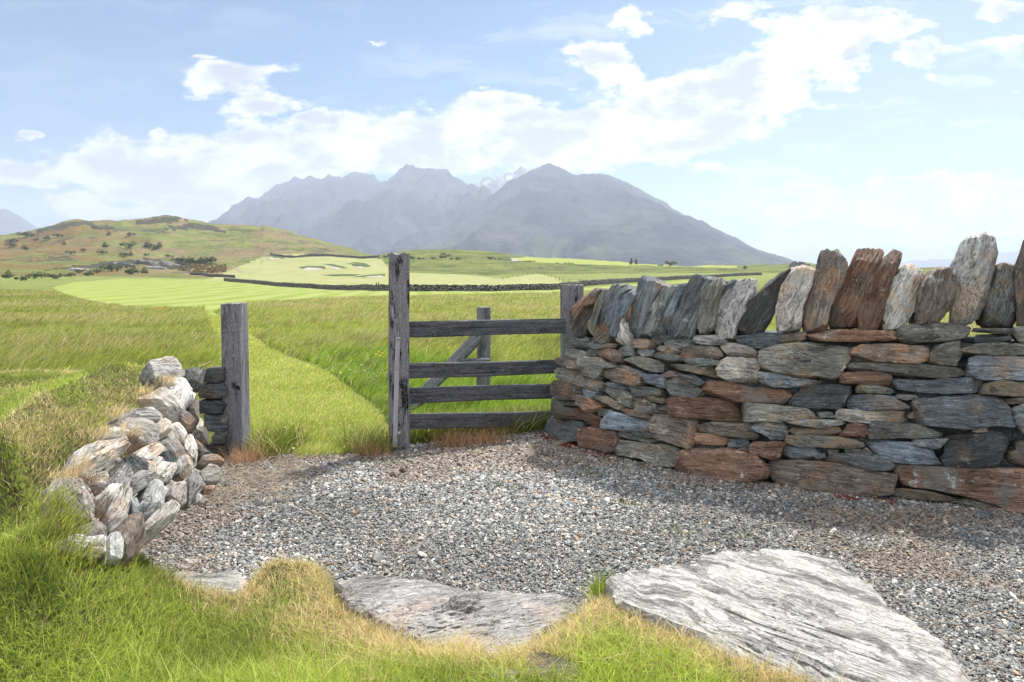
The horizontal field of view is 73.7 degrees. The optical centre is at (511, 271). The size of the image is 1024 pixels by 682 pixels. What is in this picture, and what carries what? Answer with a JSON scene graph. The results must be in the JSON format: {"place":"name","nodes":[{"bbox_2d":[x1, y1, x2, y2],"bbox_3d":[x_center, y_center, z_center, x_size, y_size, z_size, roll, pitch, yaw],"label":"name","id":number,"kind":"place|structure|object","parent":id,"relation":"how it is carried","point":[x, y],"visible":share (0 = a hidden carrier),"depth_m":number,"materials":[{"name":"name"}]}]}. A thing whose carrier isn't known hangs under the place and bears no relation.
{"place":"outdoors","nodes":[
{"label":"outdoors","id":0,"kind":"place"},
{"bbox_2d":[0,209,37,234],"bbox_3d":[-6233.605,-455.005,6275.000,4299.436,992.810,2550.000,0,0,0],"label":"mountain","id":1,"kind":"structure","parent":0,"point":[10,222],"depth_m":6394.76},
{"bbox_2d":[36,215,225,272],"bbox_3d":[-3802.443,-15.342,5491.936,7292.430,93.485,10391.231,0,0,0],"label":"heath slope","id":2,"kind":"structure","parent":0,"point":[168,220],"depth_m":681.13,"materials":[{"name":"green plant"}]},
{"bbox_2d":[108,262,135,266],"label":"rock outcrop","id":3,"kind":"object","parent":2,"relation":"on","point":[118,263],"visible":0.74,"depth_m":358.70,"materials":[{"name":"grey stone"}]},
{"bbox_2d":[134,259,149,264],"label":"rock outcrop","id":4,"kind":"object","parent":2,"relation":"on","point":[139,261],"visible":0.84,"depth_m":380.07,"materials":[{"name":"grey stone"}]},
{"bbox_2d":[148,260,179,265],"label":"rock outcrop","id":5,"kind":"object","parent":2,"relation":"on","point":[159,263],"visible":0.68,"depth_m":381.39,"materials":[{"name":"grey stone"}]},
{"bbox_2d":[208,171,379,234],"bbox_3d":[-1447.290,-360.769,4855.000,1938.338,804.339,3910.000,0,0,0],"label":"mountain","id":6,"kind":"structure","parent":0,"point":[296,205],"depth_m":4603.02,"materials":[{"name":"grey stone"}]},
{"bbox_2d":[208,315,389,457],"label":"mown grass","id":7,"kind":"structure","parent":0,"point":[312,447],"depth_m":7.25,"materials":[{"name":"green plant"}]},
{"bbox_2d":[52,278,688,456],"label":"field","id":8,"kind":"structure","parent":0,"point":[211,296],"depth_m":84.36,"materials":[{"name":"green plant"}]},
{"bbox_2d":[300,164,467,251],"bbox_3d":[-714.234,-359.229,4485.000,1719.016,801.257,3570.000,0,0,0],"label":"mountain","id":9,"kind":"structure","parent":0,"point":[404,201],"depth_m":3910.46,"materials":[{"name":"grey stone"}]},
{"bbox_2d":[363,183,492,254],"bbox_3d":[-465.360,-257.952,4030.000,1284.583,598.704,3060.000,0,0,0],"label":"mountain","id":10,"kind":"structure","parent":0,"point":[458,204],"depth_m":3729.99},
{"bbox_2d":[0,362,927,681],"bbox_3d":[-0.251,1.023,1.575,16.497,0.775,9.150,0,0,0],"label":"lawn bank","id":11,"kind":"structure","parent":0,"point":[56,461],"depth_m":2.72,"materials":[{"name":"green plant"}]},
{"bbox_2d":[19,478,111,568],"bbox_3d":[-1.481,0.837,2.284,0.255,0.276,0.339,0,0,-42],"label":"grass tuft","id":12,"kind":"object","parent":11,"relation":"on","point":[65,520],"visible":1,"depth_m":2.26,"materials":[{"name":"green plant"}]},
{"bbox_2d":[39,356,224,566],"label":"bank wall","id":13,"kind":"structure","parent":11,"relation":"on","point":[156,488],"depth_m":2.81,"materials":[{"name":"stone"}]},
{"bbox_2d":[60,430,150,526],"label":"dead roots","id":14,"kind":"object","parent":13,"relation":"hanging from","point":[90,477],"visible":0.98,"depth_m":2.48,"materials":[{"name":"beige plant"}]},
{"bbox_2d":[39,371,179,483],"bbox_3d":[-1.596,0.620,2.856,0.235,0.282,1.041,0,0,-6],"label":"grass tuft","id":15,"kind":"object","parent":13,"relation":"on","point":[101,432],"visible":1,"depth_m":2.76,"materials":[{"name":"beige plant"}]},
{"bbox_2d":[173,570,248,597],"bbox_3d":[-1.332,1.422,2.993,0.456,0.156,0.269,0,0,42],"label":"boulder","id":16,"kind":"object","parent":11,"relation":"on","point":[235,576],"visible":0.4,"depth_m":2.99,"materials":[{"name":"grey stone"}]},
{"bbox_2d":[198,366,228,455],"bbox_3d":[-2.242,1.052,5.195,0.239,0.670,0.238,0,0,0],"label":"stone stack","id":17,"kind":"object","parent":11,"relation":"on","point":[213,390],"visible":0.86,"depth_m":5.09,"materials":[{"name":"grey stone"}]},
{"bbox_2d":[0,363,815,681],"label":"lawn weeds","id":18,"kind":"object","parent":11,"relation":"on","point":[202,591],"visible":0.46,"depth_m":2.33,"materials":[{"name":"green plant"}]},
{"bbox_2d":[3,382,840,681],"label":"dry fringe","id":19,"kind":"object","parent":11,"relation":"on","point":[315,576],"visible":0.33,"depth_m":3.05,"materials":[{"name":"beige plant"}]},
{"bbox_2d":[0,358,882,681],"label":"lawn stems","id":20,"kind":"object","parent":11,"relation":"on","point":[258,586],"visible":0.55,"depth_m":2.32,"materials":[{"name":"green plant"}]},
{"bbox_2d":[446,624,495,651],"bbox_3d":[-0.152,1.306,2.411,0.208,0.174,0.136,0,0,-17],"label":"grass tuft","id":21,"kind":"object","parent":11,"relation":"on","point":[453,640],"visible":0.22,"depth_m":2.38,"materials":[{"name":"beige plant"}]},
{"bbox_2d":[486,668,524,681],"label":"grass tuft","id":22,"kind":"object","parent":11,"relation":"on","point":[506,675],"visible":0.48,"depth_m":2.15,"materials":[{"name":"green plant"}]},
{"bbox_2d":[524,650,579,681],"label":"boulder","id":23,"kind":"object","parent":11,"relation":"on","point":[542,655],"visible":0.58,"depth_m":2.20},
{"bbox_2d":[575,566,616,602],"bbox_3d":[0.371,1.315,2.864,0.209,0.170,0.222,0,0,-22],"label":"grass tuft","id":24,"kind":"object","parent":11,"relation":"on","point":[595,585],"visible":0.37,"depth_m":2.85,"materials":[{"name":"green plant"}]},
{"bbox_2d":[0,215,934,278],"bbox_3d":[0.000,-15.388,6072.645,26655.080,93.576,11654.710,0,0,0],"label":"hillside","id":25,"kind":"structure","parent":0,"point":[236,245],"depth_m":530.08,"materials":[{"name":"green plant"}]},
{"bbox_2d":[5,238,17,242],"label":"shrub","id":26,"kind":"object","parent":25,"relation":"on","point":[10,240],"visible":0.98,"depth_m":631.20,"materials":[{"name":"green plant"}]},
{"bbox_2d":[16,231,34,236],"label":"shrub","id":27,"kind":"object","parent":25,"relation":"on","point":[27,233],"visible":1,"depth_m":645.87,"materials":[{"name":"green plant"}]},
{"bbox_2d":[68,268,87,270],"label":"rock outcrop","id":28,"kind":"object","parent":25,"relation":"on","point":[74,269],"visible":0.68,"depth_m":313.25,"materials":[{"name":"grey stone"}]},
{"bbox_2d":[83,269,94,275],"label":"shrub","id":29,"kind":"object","parent":25,"relation":"on","point":[88,273],"visible":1,"depth_m":257.60,"materials":[{"name":"green plant"}]},
{"bbox_2d":[92,268,102,272],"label":"shrub","id":30,"kind":"object","parent":25,"relation":"on","point":[97,270],"visible":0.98,"depth_m":300.15,"materials":[{"name":"green plant"}]},
{"bbox_2d":[99,264,120,270],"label":"shrub","id":31,"kind":"object","parent":25,"relation":"on","point":[111,267],"visible":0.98,"depth_m":313.65,"materials":[{"name":"green plant"}]},
{"bbox_2d":[119,241,137,247],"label":"shrub","id":32,"kind":"object","parent":25,"relation":"on","point":[128,244],"visible":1,"depth_m":567.45,"materials":[{"name":"green plant"}]},
{"bbox_2d":[124,265,140,273],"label":"shrub","id":33,"kind":"object","parent":25,"relation":"on","point":[129,271],"visible":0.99,"depth_m":286.62,"materials":[{"name":"green plant"}]},
{"bbox_2d":[140,267,148,272],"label":"shrub","id":34,"kind":"object","parent":25,"relation":"on","point":[144,270],"visible":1,"depth_m":305.39,"materials":[{"name":"green plant"}]},
{"bbox_2d":[147,245,159,248],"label":"shrub","id":35,"kind":"object","parent":25,"relation":"on","point":[154,246],"visible":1,"depth_m":566.02,"materials":[{"name":"green plant"}]},
{"bbox_2d":[147,266,165,268],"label":"rock outcrop","id":36,"kind":"object","parent":25,"relation":"on","point":[153,267],"visible":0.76,"depth_m":341.63,"materials":[{"name":"grey stone"}]},
{"bbox_2d":[179,256,193,262],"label":"shrub","id":37,"kind":"object","parent":25,"relation":"on","point":[187,259],"visible":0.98,"depth_m":419.00,"materials":[{"name":"green plant"}]},
{"bbox_2d":[180,263,226,272],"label":"tussocks","id":38,"kind":"object","parent":25,"relation":"on","point":[217,269],"visible":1,"depth_m":349.96,"materials":[{"name":"brown plant"}]},
{"bbox_2d":[198,256,214,263],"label":"shrub","id":39,"kind":"object","parent":25,"relation":"on","point":[208,259],"visible":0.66,"depth_m":428.75,"materials":[{"name":"green plant"}]},
{"bbox_2d":[201,256,217,262],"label":"shrub","id":40,"kind":"object","parent":25,"relation":"on","point":[213,259],"visible":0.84,"depth_m":430.25,"materials":[{"name":"green plant"}]},
{"bbox_2d":[517,257,736,267],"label":"pasture","id":41,"kind":"structure","parent":25,"relation":"on","point":[566,260],"depth_m":485.35,"materials":[{"name":"green plant"}]},
{"bbox_2d":[664,260,676,265],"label":"shrub","id":42,"kind":"object","parent":41,"relation":"on","point":[671,263],"visible":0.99,"depth_m":474.99,"materials":[{"name":"green plant"}]},
{"bbox_2d":[788,261,810,266],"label":"rock outcrop","id":43,"kind":"object","parent":25,"relation":"on","point":[795,263],"visible":0.71,"depth_m":423.10,"materials":[{"name":"grey stone"}]},
{"bbox_2d":[474,166,538,193],"bbox_3d":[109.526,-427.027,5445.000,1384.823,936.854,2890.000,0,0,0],"label":"mountain","id":44,"kind":"structure","parent":0,"point":[493,184],"depth_m":5646.50,"materials":[{"name":"white snow"}]},
{"bbox_2d":[0,273,1015,458],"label":"meadow ground","id":45,"kind":"structure","parent":0,"point":[30,283],"depth_m":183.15,"materials":[{"name":"green plant"}]},
{"bbox_2d":[1,270,14,277],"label":"shrub","id":46,"kind":"object","parent":45,"relation":"on","point":[6,274],"visible":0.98,"depth_m":226.59,"materials":[{"name":"green plant"}]},
{"bbox_2d":[14,275,27,280],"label":"shrub","id":47,"kind":"object","parent":45,"relation":"on","point":[24,277],"visible":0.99,"depth_m":186.38,"materials":[{"name":"green plant"}]},
{"bbox_2d":[25,273,45,278],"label":"shrub","id":48,"kind":"object","parent":45,"relation":"on","point":[35,275],"visible":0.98,"depth_m":202.00,"materials":[{"name":"green plant"}]},
{"bbox_2d":[48,273,63,278],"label":"shrub","id":49,"kind":"object","parent":45,"relation":"on","point":[55,276],"visible":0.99,"depth_m":204.45,"materials":[{"name":"green plant"}]},
{"bbox_2d":[63,272,75,276],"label":"shrub","id":50,"kind":"object","parent":45,"relation":"on","point":[68,274],"visible":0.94,"depth_m":238.99,"materials":[{"name":"green plant"}]},
{"bbox_2d":[221,302,249,457],"bbox_3d":[-2.094,0.869,5.197,0.203,1.266,0.167,0,0,0],"label":"wooden post","id":51,"kind":"object","parent":45,"relation":"on","point":[234,343],"visible":0.83,"depth_m":5.13,"materials":[{"name":"wood"}]},
{"bbox_2d":[206,253,560,284],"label":"fairway","id":52,"kind":"structure","parent":45,"relation":"on","point":[286,269],"depth_m":307.70,"materials":[{"name":"green plant"}]},
{"bbox_2d":[190,272,234,277],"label":"stone wall","id":53,"kind":"structure","parent":52,"relation":"on","point":[217,275],"depth_m":269.08,"materials":[{"name":"grey stone"}]},
{"bbox_2d":[261,255,283,258],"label":"bunker lip","id":54,"kind":"object","parent":52,"relation":"on","point":[273,256],"visible":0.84,"depth_m":516.51,"materials":[{"name":"green plant"}]},
{"bbox_2d":[299,266,325,268],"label":"bunker lip","id":55,"kind":"object","parent":52,"relation":"on","point":[322,267],"visible":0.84,"depth_m":361.08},
{"bbox_2d":[303,267,322,270],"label":"sand bunker","id":56,"kind":"object","parent":52,"relation":"in","point":[309,268],"visible":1,"depth_m":340.92},
{"bbox_2d":[270,253,379,258],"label":"stone wall","id":57,"kind":"structure","parent":52,"relation":"on","point":[332,255],"depth_m":479.59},
{"bbox_2d":[326,265,342,269],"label":"sand bunker","id":58,"kind":"object","parent":52,"relation":"on","point":[332,267],"visible":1,"depth_m":361.40},
{"bbox_2d":[325,264,345,267],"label":"bunker lip","id":59,"kind":"object","parent":52,"relation":"on","point":[333,265],"visible":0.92,"depth_m":378.51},
{"bbox_2d":[325,274,358,275],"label":"bunker lip","id":60,"kind":"object","parent":52,"relation":"on","point":[340,274],"visible":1,"depth_m":305.93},
{"bbox_2d":[347,262,369,266],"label":"bunker lip","id":61,"kind":"object","parent":52,"relation":"on","point":[360,264],"visible":0.97,"depth_m":390.91,"materials":[{"name":"green plant"}]},
{"bbox_2d":[354,274,384,276],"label":"bunker lip","id":62,"kind":"object","parent":52,"relation":"on","point":[371,275],"visible":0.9,"depth_m":290.32,"materials":[{"name":"green plant"}]},
{"bbox_2d":[366,275,382,277],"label":"sand bunker","id":63,"kind":"object","parent":52,"relation":"on","point":[380,276],"visible":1,"depth_m":272.88},
{"bbox_2d":[503,271,581,281],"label":"wire fence","id":64,"kind":"object","parent":52,"relation":"on","point":[550,275],"visible":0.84,"depth_m":244.54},
{"bbox_2d":[240,402,551,460],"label":"rough grass","id":65,"kind":"structure","parent":45,"relation":"on","point":[362,435],"depth_m":5.46,"materials":[{"name":"green plant"}]},
{"bbox_2d":[388,252,583,450],"bbox_3d":[-0.513,0.682,6.481,1.912,1.678,1.626,0,0,-30],"label":"timber fence","id":66,"kind":"object","parent":45,"relation":"on","point":[404,397],"visible":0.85,"depth_m":5.65,"materials":[{"name":"wood"}]},
{"bbox_2d":[224,272,761,290],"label":"stone wall","id":67,"kind":"structure","parent":45,"relation":"on","point":[466,287],"depth_m":129.75,"materials":[{"name":"grey stone"}]},
{"bbox_2d":[0,0,1023,265],"label":"sky","id":68,"kind":"structure","parent":0,"point":[795,130],"materials":[{"name":"blue"}]},
{"bbox_2d":[139,429,1023,681],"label":"gravel yard","id":69,"kind":"structure","parent":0,"point":[631,565],"depth_m":3.51,"materials":[{"name":"grey gravel"}]},
{"bbox_2d":[185,559,201,563],"bbox_3d":[-1.533,1.416,3.285,0.092,0.056,0.062,0,0,0],"label":"loose stone","id":70,"kind":"object","parent":69,"relation":"on","point":[189,561],"visible":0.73,"depth_m":3.28,"materials":[{"name":"grey stone"}]},
{"bbox_2d":[173,440,369,525],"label":"dry stalks","id":71,"kind":"object","parent":69,"relation":"on","point":[267,471],"visible":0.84,"depth_m":4.55,"materials":[{"name":"grey plant"}]},
{"bbox_2d":[212,421,514,467],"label":"dead grass","id":72,"kind":"structure","parent":69,"relation":"on","point":[461,440],"depth_m":5.31,"materials":[{"name":"brown plant"}]},
{"bbox_2d":[334,575,578,655],"bbox_3d":[-0.270,1.421,2.625,1.052,0.306,0.494,0,0,14],"label":"flat boulder","id":73,"kind":"object","parent":69,"relation":"on","point":[437,604],"visible":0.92,"depth_m":2.64,"materials":[{"name":"grey stone"}]},
{"bbox_2d":[204,447,758,542],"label":"gravel weeds","id":74,"kind":"object","parent":69,"relation":"on","point":[611,499],"visible":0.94,"depth_m":4.12,"materials":[{"name":"green plant"}]},
{"bbox_2d":[624,458,632,464],"bbox_3d":[0.850,1.416,4.972,0.069,0.080,0.156,0,0,0],"label":"loose stone","id":75,"kind":"object","parent":69,"relation":"on","point":[626,460],"visible":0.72,"depth_m":4.96,"materials":[{"name":"grey stone"}]},
{"bbox_2d":[636,462,646,469],"bbox_3d":[0.926,1.416,4.868,0.051,0.078,0.165,0,0,-16],"label":"loose stone","id":76,"kind":"object","parent":69,"relation":"on","point":[641,465],"visible":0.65,"depth_m":4.85,"materials":[{"name":"grey stone"}]},
{"bbox_2d":[744,483,754,489],"bbox_3d":[1.544,1.418,4.423,0.096,0.071,0.120,0,0,0],"label":"loose stone","id":77,"kind":"object","parent":69,"relation":"on","point":[749,485],"visible":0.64,"depth_m":4.42,"materials":[{"name":"grey stone"}]},
{"bbox_2d":[531,431,996,513],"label":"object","id":78,"kind":"object","parent":69,"relation":"on","point":[569,446],"visible":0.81,"depth_m":5.13,"materials":[{"name":"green plant"}]},
{"bbox_2d":[543,231,1023,513],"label":"dry stone wall","id":79,"kind":"structure","parent":69,"relation":"on","point":[704,375],"depth_m":4.45,"materials":[{"name":"grey stone"}]},
{"bbox_2d":[604,548,971,681],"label":"flat boulder","id":80,"kind":"object","parent":69,"relation":"on","point":[834,616],"visible":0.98,"depth_m":2.54,"materials":[{"name":"grey stone"}]},
{"bbox_2d":[635,487,1023,674],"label":"dry stalks","id":81,"kind":"object","parent":69,"relation":"on","point":[920,565],"visible":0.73,"depth_m":3.05,"materials":[{"name":"beige plant"}]},
{"bbox_2d":[694,496,1023,534],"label":"dry stalks","id":82,"kind":"object","parent":69,"relation":"on","point":[951,509],"visible":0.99,"depth_m":3.83,"materials":[{"name":"grey plant"}]},
{"bbox_2d":[936,510,943,515],"bbox_3d":[2.457,1.413,3.917,0.041,0.070,0.105,0,0,30],"label":"loose stone","id":83,"kind":"object","parent":69,"relation":"on","point":[938,512],"visible":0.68,"depth_m":3.91,"materials":[{"name":"grey stone"}]},
{"bbox_2d":[975,510,992,520],"bbox_3d":[2.680,1.411,3.871,0.084,0.096,0.181,0,0,39],"label":"loose stone","id":84,"kind":"object","parent":69,"relation":"on","point":[982,514],"visible":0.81,"depth_m":3.84,"materials":[{"name":"grey stone"}]},
{"bbox_2d":[419,163,792,266],"bbox_3d":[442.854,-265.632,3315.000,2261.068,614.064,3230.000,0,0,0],"label":"mountain","id":85,"kind":"structure","parent":0,"point":[548,210],"depth_m":2588.10,"materials":[{"name":"grey stone"}]},
{"bbox_2d":[899,250,1019,267],"bbox_3d":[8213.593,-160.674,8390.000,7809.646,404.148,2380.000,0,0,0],"label":"mountain","id":86,"kind":"structure","parent":0,"point":[1010,257],"depth_m":8369.88,"materials":[{"name":"grey stone"}]}
]}

